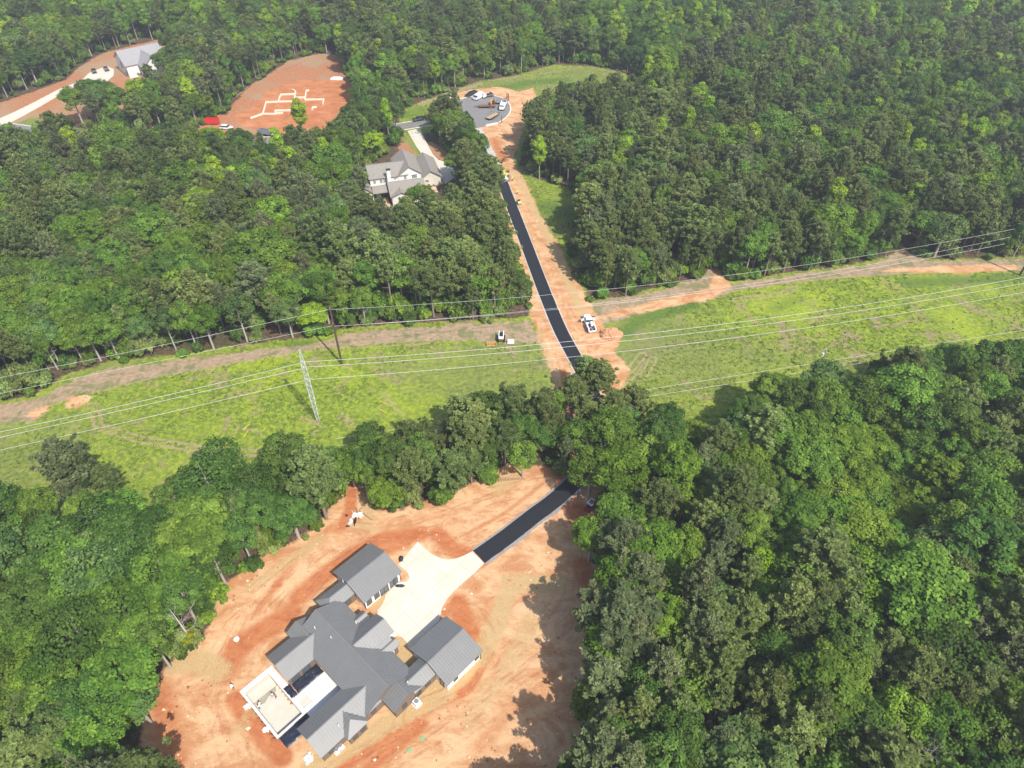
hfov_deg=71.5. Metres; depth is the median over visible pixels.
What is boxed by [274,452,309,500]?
broadleaf tree
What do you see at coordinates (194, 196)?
pine tree
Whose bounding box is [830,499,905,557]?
broadleaf tree
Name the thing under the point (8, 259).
broadleaf tree
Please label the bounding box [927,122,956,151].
pine tree
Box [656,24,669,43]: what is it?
poplar tree
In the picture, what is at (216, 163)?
poplar tree
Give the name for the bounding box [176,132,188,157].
poplar tree
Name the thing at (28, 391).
shrub
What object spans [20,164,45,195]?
pine tree
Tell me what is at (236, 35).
poplar tree
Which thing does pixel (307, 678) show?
plastic sheet
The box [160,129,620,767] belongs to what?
clay clods
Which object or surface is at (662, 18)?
poplar tree
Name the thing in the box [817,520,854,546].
pine tree
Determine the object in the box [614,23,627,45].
poplar tree
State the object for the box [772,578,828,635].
broadleaf tree
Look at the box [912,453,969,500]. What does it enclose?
pine tree
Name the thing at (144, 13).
poplar tree
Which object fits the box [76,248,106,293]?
pine tree
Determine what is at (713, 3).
poplar tree
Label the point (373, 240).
pine tree
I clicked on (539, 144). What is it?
poplar tree
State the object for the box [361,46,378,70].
pine tree
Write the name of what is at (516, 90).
verge grass
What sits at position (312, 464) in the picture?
pine tree
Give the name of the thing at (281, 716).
swimming pool
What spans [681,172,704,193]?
pine tree
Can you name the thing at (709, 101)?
poplar tree
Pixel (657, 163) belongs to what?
broadleaf tree
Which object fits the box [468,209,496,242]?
pine tree
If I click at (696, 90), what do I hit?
poplar tree
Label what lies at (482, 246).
broadleaf tree
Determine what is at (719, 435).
pine tree
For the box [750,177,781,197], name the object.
pine tree
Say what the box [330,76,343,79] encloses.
sack pile
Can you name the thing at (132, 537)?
broadleaf tree
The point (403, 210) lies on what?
pine tree
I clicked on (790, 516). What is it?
broadleaf tree
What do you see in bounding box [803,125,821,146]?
poplar tree
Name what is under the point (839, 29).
poplar tree
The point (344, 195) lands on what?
pine tree
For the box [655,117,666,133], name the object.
poplar tree
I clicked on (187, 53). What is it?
broadleaf tree
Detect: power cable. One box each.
[0,310,324,377]
[1,363,299,431]
[2,380,305,449]
[3,368,302,436]
[4,326,328,392]
[307,277,1022,361]
[307,292,1023,379]
[313,283,1023,366]
[331,229,1011,309]
[336,330,1022,438]
[338,337,1023,445]
[343,244,1002,325]
[344,237,1008,325]
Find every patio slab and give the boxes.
[294,671,334,709]
[305,683,339,715]
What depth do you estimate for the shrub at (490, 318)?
196.12 m
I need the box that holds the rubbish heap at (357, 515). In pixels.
[351,512,362,517]
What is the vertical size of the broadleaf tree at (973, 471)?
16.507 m
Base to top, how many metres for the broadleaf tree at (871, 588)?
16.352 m
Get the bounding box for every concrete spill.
[243,703,250,709]
[262,726,268,732]
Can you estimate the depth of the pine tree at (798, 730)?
102.37 m
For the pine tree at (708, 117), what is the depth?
256.00 m
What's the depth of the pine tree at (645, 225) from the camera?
202.08 m
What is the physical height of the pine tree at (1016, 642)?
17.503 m
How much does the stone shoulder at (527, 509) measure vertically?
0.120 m
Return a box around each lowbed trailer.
[479,104,494,108]
[485,112,499,119]
[495,93,508,103]
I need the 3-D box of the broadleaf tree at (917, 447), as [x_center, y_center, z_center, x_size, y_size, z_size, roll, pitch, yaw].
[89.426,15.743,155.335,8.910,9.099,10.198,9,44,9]
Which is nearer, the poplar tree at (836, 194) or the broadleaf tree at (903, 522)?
the broadleaf tree at (903, 522)
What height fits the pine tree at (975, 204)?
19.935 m
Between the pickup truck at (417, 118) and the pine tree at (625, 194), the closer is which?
the pine tree at (625, 194)
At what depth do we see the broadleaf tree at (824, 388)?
154.32 m
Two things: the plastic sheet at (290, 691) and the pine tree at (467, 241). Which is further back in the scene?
the pine tree at (467, 241)
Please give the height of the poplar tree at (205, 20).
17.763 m
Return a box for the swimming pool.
[239,665,305,738]
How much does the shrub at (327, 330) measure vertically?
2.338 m
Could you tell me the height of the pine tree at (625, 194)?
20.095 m
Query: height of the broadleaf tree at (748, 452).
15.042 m
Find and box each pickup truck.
[412,115,426,121]
[465,90,476,96]
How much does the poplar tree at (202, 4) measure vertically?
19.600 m
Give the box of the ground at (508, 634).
[0,22,1023,767]
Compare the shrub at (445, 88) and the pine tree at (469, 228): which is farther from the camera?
the shrub at (445, 88)
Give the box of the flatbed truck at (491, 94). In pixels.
[482,92,494,98]
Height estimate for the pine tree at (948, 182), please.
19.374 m
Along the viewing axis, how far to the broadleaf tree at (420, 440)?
145.80 m
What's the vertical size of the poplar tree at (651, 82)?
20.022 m
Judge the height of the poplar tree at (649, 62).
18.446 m
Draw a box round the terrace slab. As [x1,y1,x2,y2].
[374,197,389,205]
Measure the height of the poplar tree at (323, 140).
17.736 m
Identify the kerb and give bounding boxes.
[2,118,427,137]
[461,95,510,125]
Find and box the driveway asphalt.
[473,181,607,562]
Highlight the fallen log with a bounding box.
[499,478,523,481]
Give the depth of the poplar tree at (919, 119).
258.44 m
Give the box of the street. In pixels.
[12,118,447,143]
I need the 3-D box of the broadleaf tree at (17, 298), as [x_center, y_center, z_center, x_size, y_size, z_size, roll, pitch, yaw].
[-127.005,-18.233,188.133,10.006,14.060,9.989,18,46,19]
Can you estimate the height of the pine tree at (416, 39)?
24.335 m
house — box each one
[113,42,164,77]
[267,542,482,760]
[360,148,441,205]
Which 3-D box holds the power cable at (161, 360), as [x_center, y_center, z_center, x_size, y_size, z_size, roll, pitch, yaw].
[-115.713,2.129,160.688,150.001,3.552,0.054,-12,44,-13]
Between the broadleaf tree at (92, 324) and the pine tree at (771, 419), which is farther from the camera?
the broadleaf tree at (92, 324)
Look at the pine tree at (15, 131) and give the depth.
249.47 m
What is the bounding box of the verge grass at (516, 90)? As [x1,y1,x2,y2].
[399,65,628,277]
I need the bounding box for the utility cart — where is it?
[584,498,596,512]
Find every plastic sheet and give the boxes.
[279,714,308,747]
[284,684,297,698]
[292,664,323,693]
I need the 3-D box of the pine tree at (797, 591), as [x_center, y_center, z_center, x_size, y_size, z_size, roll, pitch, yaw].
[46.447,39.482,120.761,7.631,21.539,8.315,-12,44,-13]
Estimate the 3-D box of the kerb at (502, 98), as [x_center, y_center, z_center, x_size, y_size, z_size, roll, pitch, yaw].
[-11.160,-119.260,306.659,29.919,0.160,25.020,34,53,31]
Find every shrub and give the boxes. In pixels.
[21,387,34,397]
[118,355,129,362]
[175,348,190,357]
[191,339,203,352]
[218,106,226,111]
[243,554,264,572]
[249,330,263,342]
[299,50,308,55]
[301,533,309,540]
[322,325,333,335]
[361,158,372,168]
[403,311,415,325]
[442,86,449,91]
[445,146,452,152]
[479,313,494,322]
[516,66,521,72]
[518,159,526,164]
[522,66,530,70]
[525,302,532,307]
[551,461,567,475]
[571,268,584,276]
[586,295,594,301]
[627,288,636,294]
[666,278,677,286]
[749,267,761,278]
[909,246,920,252]
[918,249,931,256]
[985,253,993,259]
[997,246,1013,254]
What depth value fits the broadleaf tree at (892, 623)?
120.56 m
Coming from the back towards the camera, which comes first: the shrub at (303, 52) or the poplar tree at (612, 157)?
the shrub at (303, 52)
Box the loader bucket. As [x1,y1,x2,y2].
[507,339,513,344]
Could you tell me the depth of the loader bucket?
190.19 m
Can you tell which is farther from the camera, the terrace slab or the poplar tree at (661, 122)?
the poplar tree at (661, 122)
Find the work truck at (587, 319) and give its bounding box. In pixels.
[581,314,596,332]
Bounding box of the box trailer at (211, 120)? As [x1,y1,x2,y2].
[204,117,219,124]
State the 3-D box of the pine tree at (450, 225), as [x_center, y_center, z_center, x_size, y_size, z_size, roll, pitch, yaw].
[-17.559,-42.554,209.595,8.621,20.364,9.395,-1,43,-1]
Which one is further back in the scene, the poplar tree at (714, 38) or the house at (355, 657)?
the poplar tree at (714, 38)
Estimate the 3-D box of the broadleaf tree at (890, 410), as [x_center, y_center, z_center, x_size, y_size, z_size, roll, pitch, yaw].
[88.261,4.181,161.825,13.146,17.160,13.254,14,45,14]
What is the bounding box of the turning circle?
[459,96,509,127]
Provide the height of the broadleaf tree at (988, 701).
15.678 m
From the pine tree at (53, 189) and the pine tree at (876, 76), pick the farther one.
the pine tree at (876, 76)
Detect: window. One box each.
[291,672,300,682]
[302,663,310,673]
[366,598,372,605]
[374,592,379,599]
[380,584,388,595]
[389,577,397,587]
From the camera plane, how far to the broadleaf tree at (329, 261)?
197.86 m
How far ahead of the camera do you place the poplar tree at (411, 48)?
308.33 m
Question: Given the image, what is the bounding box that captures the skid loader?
[497,330,504,342]
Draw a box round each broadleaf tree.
[0,174,11,187]
[0,255,28,275]
[0,274,29,306]
[0,281,17,299]
[0,305,31,334]
[0,522,38,579]
[0,568,73,634]
[0,572,25,599]
[0,598,43,644]
[0,618,52,655]
[0,649,18,708]
[0,704,14,739]
[1,308,39,345]
[2,511,76,591]
[5,291,35,310]
[5,508,42,529]
[10,531,52,553]
[16,548,48,578]
[16,640,82,693]
[19,147,55,172]
[21,285,55,325]
[28,281,77,314]
[31,597,116,672]
[36,633,74,647]
[38,528,100,580]
[41,610,75,640]
[44,284,82,316]
[45,555,113,621]
[54,539,128,600]
[57,573,169,651]
[59,511,92,534]
[60,311,94,349]
[60,490,93,518]
[63,208,110,243]
[65,317,106,361]
[70,491,129,535]
[73,526,129,568]
[73,642,159,724]
[79,309,124,358]
[80,274,121,310]
[89,120,130,145]
[89,503,150,545]
[91,131,124,155]
[92,486,148,526]
[93,239,135,275]
[94,613,162,678]
[96,567,129,614]
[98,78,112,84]
[101,523,157,573]
[107,679,160,725]
[116,282,157,323]
[119,554,157,579]
[120,504,174,554]
[124,541,198,607]
[125,209,172,251]
[131,78,145,89]
[134,619,175,668]
[146,546,162,575]
[147,603,179,644]
[149,474,183,509]
[150,52,169,71]
[151,510,227,573]
[151,567,210,620]
[154,160,205,191]
[161,512,191,543]
[171,451,245,512]
[172,487,229,539]
[173,128,210,156]
[176,46,202,59]
[176,629,194,646]
[184,301,220,349]
[186,200,220,229]
[186,533,238,585]
[189,434,246,486]
[199,126,225,140]
[219,513,257,556]
[221,225,296,268]
[221,482,256,524]
[226,156,252,196]
[230,158,273,188]
[231,461,277,504]
[232,487,274,525]
[240,471,274,491]
[251,455,280,484]
[252,194,291,221]
[252,477,291,493]
[259,430,305,476]
[260,490,319,539]
[262,272,304,303]
[271,245,301,263]
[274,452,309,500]
[279,204,307,234]
[292,238,321,258]
[293,301,327,332]
[298,268,338,305]
[300,205,329,224]
[306,255,337,272]
[311,141,351,168]
[311,158,354,191]
[323,125,359,151]
[323,445,344,466]
[330,444,368,487]
[333,249,360,284]
[350,441,380,475]
[357,435,391,461]
[361,129,383,151]
[365,435,406,474]
[365,471,406,507]
[381,250,413,294]
[400,223,432,259]
[400,431,437,485]
[444,150,456,183]
[465,264,500,294]
[465,390,505,422]
[472,240,484,256]
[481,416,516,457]
[505,439,537,476]
[506,406,545,438]
[524,415,559,445]
[559,418,597,456]
[566,441,603,495]
[571,515,613,561]
[584,404,638,446]
[592,440,651,493]
[594,491,650,526]
[617,654,664,704]
[625,434,670,474]
[634,155,668,179]
[636,418,687,458]
[646,401,687,442]
[647,591,690,640]
[650,438,703,483]
[654,559,692,609]
[665,641,738,711]
[666,522,707,583]
[669,450,689,478]
[676,478,709,524]
[688,579,740,633]
[701,120,741,166]
[715,496,758,547]
[720,411,757,444]
[727,442,774,486]
[729,157,763,182]
[731,420,752,448]
[734,507,772,554]
[739,579,779,626]
[741,456,777,488]
[743,545,780,582]
[748,110,802,140]
[748,371,792,406]
[748,530,789,570]
[758,483,781,497]
[762,413,807,463]
[763,442,794,471]
[763,550,846,605]
[769,492,826,533]
[771,378,813,412]
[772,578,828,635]
[774,430,844,483]
[777,527,806,568]
[778,649,867,743]
[783,627,823,655]
[785,467,815,494]
[788,409,835,449]
[789,170,815,195]
[793,134,834,160]
[800,488,851,526]
[800,634,873,695]
[805,376,850,414]
[808,79,844,105]
[808,359,847,383]
[811,148,831,167]
[811,471,867,515]
[817,203,860,237]
[818,189,854,206]
[825,492,871,533]
[827,419,873,457]
[827,542,897,611]
[829,452,886,493]
[829,497,887,530]
[830,391,868,423]
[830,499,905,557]
[833,452,858,479]
[835,419,890,458]
[837,442,857,453]
[841,599,889,646]
[842,374,896,422]
[844,692,890,735]
[852,529,912,561]
[858,369,905,420]
[858,465,894,501]
[861,485,894,514]
[863,518,914,548]
[865,565,908,618]
[866,362,934,425]
[870,109,912,138]
[870,430,902,464]
[871,538,983,640]
[873,462,899,485]
[876,484,923,527]
[877,506,905,528]
[878,446,925,480]
[881,367,935,416]
[881,620,938,676]
[886,470,916,489]
[889,614,936,647]
[892,394,953,439]
[892,428,948,468]
[899,499,945,538]
[902,387,949,424]
[904,612,1003,684]
[905,163,925,192]
[905,523,972,567]
[907,362,941,393]
[907,484,946,520]
[910,436,944,457]
[914,478,962,515]
[923,388,977,441]
[924,211,970,256]
[924,499,979,547]
[926,361,947,381]
[932,436,977,465]
[936,373,961,394]
[937,416,981,441]
[943,417,994,450]
[943,505,1023,574]
[945,172,974,194]
[949,462,1018,508]
[951,398,979,421]
[951,693,1023,757]
[952,87,997,111]
[953,478,1019,518]
[958,587,991,608]
[964,447,1023,498]
[968,339,1019,369]
[969,514,993,555]
[970,562,1003,596]
[975,658,1018,707]
[981,449,1023,468]
[986,338,1023,368]
[988,388,1023,425]
[991,110,1019,121]
[1001,474,1023,513]
[1005,572,1023,592]
[1007,363,1023,388]
[1012,434,1023,463]
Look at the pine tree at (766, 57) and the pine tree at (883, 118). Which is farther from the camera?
the pine tree at (766, 57)
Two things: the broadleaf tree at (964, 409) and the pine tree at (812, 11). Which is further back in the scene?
the pine tree at (812, 11)
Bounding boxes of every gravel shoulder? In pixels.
[500,193,574,372]
[508,182,600,393]
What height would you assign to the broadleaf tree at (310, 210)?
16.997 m
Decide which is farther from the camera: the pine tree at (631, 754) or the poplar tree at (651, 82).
the poplar tree at (651, 82)
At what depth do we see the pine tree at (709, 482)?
138.08 m
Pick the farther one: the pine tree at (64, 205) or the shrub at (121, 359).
the pine tree at (64, 205)
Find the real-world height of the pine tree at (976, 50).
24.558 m
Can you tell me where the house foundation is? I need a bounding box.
[250,89,324,118]
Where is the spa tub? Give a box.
[297,692,313,709]
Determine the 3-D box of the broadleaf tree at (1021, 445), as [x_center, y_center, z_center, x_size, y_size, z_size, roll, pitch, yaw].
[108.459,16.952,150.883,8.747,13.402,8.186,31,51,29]
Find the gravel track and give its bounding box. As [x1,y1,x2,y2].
[476,127,499,177]
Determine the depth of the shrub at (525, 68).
337.06 m
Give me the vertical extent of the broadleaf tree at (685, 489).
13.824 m
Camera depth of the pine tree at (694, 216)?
201.69 m
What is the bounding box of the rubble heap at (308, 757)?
[303,751,313,765]
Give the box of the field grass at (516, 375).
[0,185,1023,531]
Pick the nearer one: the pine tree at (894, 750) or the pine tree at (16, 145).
the pine tree at (894, 750)
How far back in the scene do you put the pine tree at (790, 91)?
271.89 m
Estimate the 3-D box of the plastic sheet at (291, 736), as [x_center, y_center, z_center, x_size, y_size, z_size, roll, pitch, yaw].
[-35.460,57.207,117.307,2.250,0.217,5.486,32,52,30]
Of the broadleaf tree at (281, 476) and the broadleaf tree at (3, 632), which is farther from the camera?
the broadleaf tree at (281, 476)
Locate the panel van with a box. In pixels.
[473,91,483,100]
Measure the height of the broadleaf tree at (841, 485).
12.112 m
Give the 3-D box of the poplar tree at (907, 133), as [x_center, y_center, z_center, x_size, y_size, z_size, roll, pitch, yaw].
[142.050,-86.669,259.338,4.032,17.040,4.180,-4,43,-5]
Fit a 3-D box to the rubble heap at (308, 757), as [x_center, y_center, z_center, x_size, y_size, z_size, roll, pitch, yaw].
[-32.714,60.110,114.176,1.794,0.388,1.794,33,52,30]
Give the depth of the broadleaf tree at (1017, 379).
162.34 m
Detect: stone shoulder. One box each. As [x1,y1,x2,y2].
[472,472,570,549]
[485,485,584,565]
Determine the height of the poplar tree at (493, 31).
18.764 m
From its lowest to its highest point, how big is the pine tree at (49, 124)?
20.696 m
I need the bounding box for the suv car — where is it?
[219,124,232,129]
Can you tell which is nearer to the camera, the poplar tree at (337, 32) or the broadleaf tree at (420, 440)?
the broadleaf tree at (420, 440)
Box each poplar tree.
[0,6,7,15]
[2,42,12,59]
[3,15,11,20]
[20,17,29,27]
[38,162,58,179]
[44,13,55,24]
[59,125,77,149]
[77,16,92,51]
[78,0,97,41]
[87,146,103,170]
[124,79,135,92]
[134,78,149,111]
[137,4,152,39]
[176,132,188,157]
[179,75,198,116]
[186,159,196,181]
[189,0,204,21]
[191,0,206,12]
[197,38,208,48]
[197,140,210,155]
[201,15,211,28]
[201,152,209,171]
[205,155,223,172]
[221,166,238,177]
[231,32,243,44]
[248,149,266,164]
[257,8,273,23]
[263,24,275,57]
[269,127,286,152]
[269,157,277,186]
[270,0,281,11]
[283,146,297,167]
[290,97,307,128]
[306,188,317,204]
[317,136,329,156]
[317,179,332,194]
[333,23,342,47]
[348,0,356,14]
[350,41,360,55]
[361,7,366,24]
[373,53,389,78]
[374,38,382,51]
[379,98,392,143]
[390,16,397,26]
[399,22,407,32]
[401,26,411,76]
[408,44,417,75]
[429,59,439,82]
[488,28,496,55]
[532,135,547,178]
[550,0,556,7]
[575,182,588,212]
[585,14,597,51]
[607,9,620,49]
[609,153,618,164]
[610,24,618,47]
[613,149,627,165]
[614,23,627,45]
[615,138,628,157]
[616,0,623,6]
[617,4,624,11]
[623,136,634,148]
[640,0,650,14]
[641,55,653,75]
[644,79,657,101]
[649,9,667,39]
[653,46,670,68]
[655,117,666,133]
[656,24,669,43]
[660,56,673,73]
[665,10,672,18]
[666,51,679,76]
[667,14,674,23]
[671,6,683,18]
[672,11,684,27]
[680,106,695,127]
[682,10,690,24]
[689,0,702,23]
[690,85,705,99]
[696,81,705,89]
[699,13,712,36]
[700,95,715,110]
[708,0,716,12]
[709,32,719,40]
[714,4,727,28]
[724,0,733,7]
[724,9,731,20]
[733,129,747,146]
[747,122,761,151]
[760,8,765,18]
[765,25,772,37]
[785,32,795,60]
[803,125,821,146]
[815,49,823,59]
[822,45,837,56]
[823,176,848,204]
[835,24,844,36]
[841,26,850,39]
[848,33,856,42]
[851,26,859,33]
[857,9,864,18]
[863,6,875,18]
[868,17,875,28]
[869,96,883,108]
[874,1,880,12]
[875,80,886,91]
[887,60,901,83]
[890,10,902,30]
[891,6,901,17]
[900,56,915,74]
[900,123,912,141]
[906,182,924,206]
[909,116,924,143]
[911,137,926,152]
[913,95,930,114]
[915,119,934,142]
[921,30,938,58]
[932,20,942,33]
[941,0,951,12]
[945,57,956,70]
[950,80,963,92]
[954,113,968,131]
[960,0,979,11]
[967,116,988,140]
[969,127,984,142]
[970,20,985,41]
[970,171,993,192]
[981,0,994,12]
[990,52,1002,59]
[991,67,1005,83]
[996,87,1011,102]
[999,154,1017,189]
[1001,65,1011,75]
[1006,0,1020,6]
[1011,27,1023,49]
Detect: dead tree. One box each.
[161,597,201,632]
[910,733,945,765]
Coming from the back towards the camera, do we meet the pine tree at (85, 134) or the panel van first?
the panel van
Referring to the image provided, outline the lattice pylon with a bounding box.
[299,349,318,421]
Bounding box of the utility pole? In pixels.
[329,305,342,364]
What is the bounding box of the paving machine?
[500,171,509,181]
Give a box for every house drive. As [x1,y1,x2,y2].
[0,66,113,124]
[408,129,454,183]
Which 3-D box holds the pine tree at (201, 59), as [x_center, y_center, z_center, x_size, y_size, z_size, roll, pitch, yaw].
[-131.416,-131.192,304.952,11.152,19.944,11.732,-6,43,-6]
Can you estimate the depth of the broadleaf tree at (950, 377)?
161.86 m
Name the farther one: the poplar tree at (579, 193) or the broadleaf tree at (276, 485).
the poplar tree at (579, 193)
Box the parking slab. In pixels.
[377,542,483,649]
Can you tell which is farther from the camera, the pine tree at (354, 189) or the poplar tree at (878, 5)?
the poplar tree at (878, 5)
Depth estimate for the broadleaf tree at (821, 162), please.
242.18 m
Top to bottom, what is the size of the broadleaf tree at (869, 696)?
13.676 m
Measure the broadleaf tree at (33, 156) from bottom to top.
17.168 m
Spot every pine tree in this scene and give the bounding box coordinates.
[0,131,26,169]
[0,216,13,256]
[2,126,31,140]
[2,219,39,256]
[3,169,31,204]
[3,218,41,260]
[7,140,29,150]
[12,200,45,234]
[14,35,37,51]
[14,185,51,219]
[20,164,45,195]
[27,433,96,497]
[35,109,70,136]
[38,179,76,213]
[40,171,60,198]
[44,129,70,159]
[54,195,79,217]
[55,163,78,180]
[57,179,70,187]
[63,179,92,208]
[75,129,93,142]
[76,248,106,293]
[88,458,126,492]
[92,205,136,237]
[97,147,136,177]
[101,179,145,200]
[104,215,124,236]
[105,145,126,159]
[109,227,143,256]
[126,230,150,253]
[127,244,151,265]
[133,273,177,336]
[136,146,155,159]
[146,210,178,245]
[153,128,185,157]
[165,220,182,247]
[166,115,185,130]
[170,267,216,338]
[172,137,207,167]
[175,207,198,241]
[184,193,208,223]
[186,167,214,192]
[193,53,213,71]
[201,192,231,226]
[212,178,245,205]
[221,192,249,227]
[223,144,245,162]
[223,169,243,190]
[226,258,279,318]
[237,220,249,232]
[267,147,288,165]
[284,167,298,188]
[284,187,312,206]
[285,443,348,519]
[288,204,316,234]
[291,172,319,201]
[295,131,321,163]
[298,207,342,253]
[306,275,347,320]
[308,0,340,12]
[310,183,332,203]
[320,221,358,262]
[333,256,366,291]
[334,186,358,216]
[340,217,373,254]
[346,185,364,213]
[350,191,377,216]
[352,228,403,292]
[358,8,384,30]
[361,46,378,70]
[364,199,383,229]
[368,22,390,39]
[368,240,405,295]
[375,205,400,236]
[386,417,439,451]
[388,202,418,239]
[388,445,435,499]
[389,240,406,265]
[397,195,419,211]
[398,236,420,261]
[399,26,427,77]
[409,257,449,316]
[417,188,437,216]
[422,226,445,246]
[424,250,438,266]
[426,237,467,297]
[427,199,463,228]
[427,440,474,488]
[429,188,440,199]
[436,208,465,240]
[439,393,473,432]
[440,419,454,437]
[445,121,456,146]
[445,407,488,452]
[448,245,482,286]
[451,148,474,176]
[451,165,462,183]
[451,396,498,437]
[456,445,487,483]
[457,233,483,256]
[461,216,482,244]
[466,17,489,36]
[466,188,506,240]
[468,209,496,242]
[472,154,510,186]
[485,211,518,247]
[486,381,534,423]
[487,419,522,465]
[519,391,564,434]
[524,107,552,140]
[543,131,561,172]
[547,115,574,166]
[556,374,588,415]
[565,19,586,63]
[567,392,602,437]
[568,354,599,394]
[569,0,597,21]
[571,179,605,217]
[571,572,670,681]
[574,214,600,256]
[574,587,605,639]
[575,221,604,269]
[581,357,620,404]
[588,238,615,285]
[590,207,604,228]
[591,130,619,166]
[591,228,631,260]
[591,695,623,724]
[597,516,654,575]
[598,205,624,231]
[598,388,632,424]
[602,69,624,92]
[605,161,639,193]
[607,82,639,106]
[609,735,648,767]
[612,543,667,596]
[614,177,639,201]
[614,183,635,209]
[617,246,642,296]
[619,106,654,136]
[622,382,655,420]
[624,107,650,119]
[624,140,642,155]
[627,171,647,186]
[627,216,658,254]
[628,611,657,662]
[633,184,651,216]
[633,477,678,518]
[636,131,685,197]
[637,161,657,188]
[641,86,676,115]
[644,198,666,220]
[652,172,675,195]
[654,686,707,735]
[659,487,689,523]
[661,201,681,245]
[663,629,705,682]
[664,163,679,176]
[666,188,708,243]
[666,200,726,264]
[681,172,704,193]
[686,94,704,113]
[686,498,734,537]
[688,589,744,643]
[690,224,719,268]
[692,113,714,130]
[692,441,719,479]
[695,57,718,82]
[695,142,716,164]
[695,181,736,222]
[695,474,722,502]
[696,639,747,699]
[698,539,731,585]
[700,418,742,461]
[704,514,744,565]
[706,219,732,268]
[707,136,724,163]
[711,77,753,109]
[711,99,731,126]
[716,633,755,669]
[720,143,752,169]
[721,104,752,130]
[724,168,753,197]
[726,181,745,209]
[726,552,765,592]
[728,588,773,645]
[730,21,754,44]
[735,195,771,224]
[737,660,793,722]
[744,402,797,451]
[745,129,757,153]
[749,484,782,521]
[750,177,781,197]
[750,196,774,220]
[751,53,780,64]
[761,231,786,275]
[764,189,790,219]
[767,574,815,635]
[767,700,827,763]
[769,85,803,112]
[780,109,816,133]
[781,224,808,272]
[784,139,821,169]
[789,518,865,600]
[790,687,839,751]
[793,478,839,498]
[794,0,822,21]
[803,220,836,270]
[805,164,835,199]
[805,572,831,619]
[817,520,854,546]
[820,127,839,147]
[827,590,872,637]
[828,146,861,176]
[830,33,853,55]
[834,203,854,225]
[844,173,869,207]
[844,721,933,767]
[845,648,891,691]
[846,173,870,204]
[853,139,879,169]
[856,68,889,90]
[859,121,892,148]
[862,113,893,141]
[876,159,916,192]
[879,132,904,165]
[879,345,939,374]
[886,145,919,162]
[903,160,920,191]
[905,168,932,194]
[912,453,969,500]
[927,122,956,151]
[929,171,966,199]
[930,108,954,124]
[936,116,950,125]
[937,148,970,173]
[940,670,981,715]
[943,554,979,595]
[946,13,977,32]
[946,192,990,244]
[948,380,988,413]
[950,591,1008,649]
[954,45,991,80]
[960,140,992,172]
[961,176,981,191]
[962,177,1005,244]
[966,148,994,175]
[973,626,1023,678]
[976,410,1017,458]
[980,430,1023,466]
[980,575,1023,646]
[984,355,1015,391]
[990,59,1014,75]
[1000,391,1023,427]
[1001,93,1023,115]
[1001,130,1021,150]
[1006,463,1023,473]
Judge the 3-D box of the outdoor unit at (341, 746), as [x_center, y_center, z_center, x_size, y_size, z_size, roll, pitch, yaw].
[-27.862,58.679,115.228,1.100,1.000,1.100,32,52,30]
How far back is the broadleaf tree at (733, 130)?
244.97 m
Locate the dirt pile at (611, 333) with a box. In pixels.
[600,327,622,340]
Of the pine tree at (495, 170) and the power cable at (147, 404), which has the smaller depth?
the power cable at (147, 404)
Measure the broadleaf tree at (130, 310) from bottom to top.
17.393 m
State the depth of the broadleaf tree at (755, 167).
231.60 m
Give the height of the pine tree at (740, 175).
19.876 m
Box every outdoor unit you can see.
[334,747,341,755]
[337,743,344,749]
[411,697,422,708]
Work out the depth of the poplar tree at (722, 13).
342.15 m
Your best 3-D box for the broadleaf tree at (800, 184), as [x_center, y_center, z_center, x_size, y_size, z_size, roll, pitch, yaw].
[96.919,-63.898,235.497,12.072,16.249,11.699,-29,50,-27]

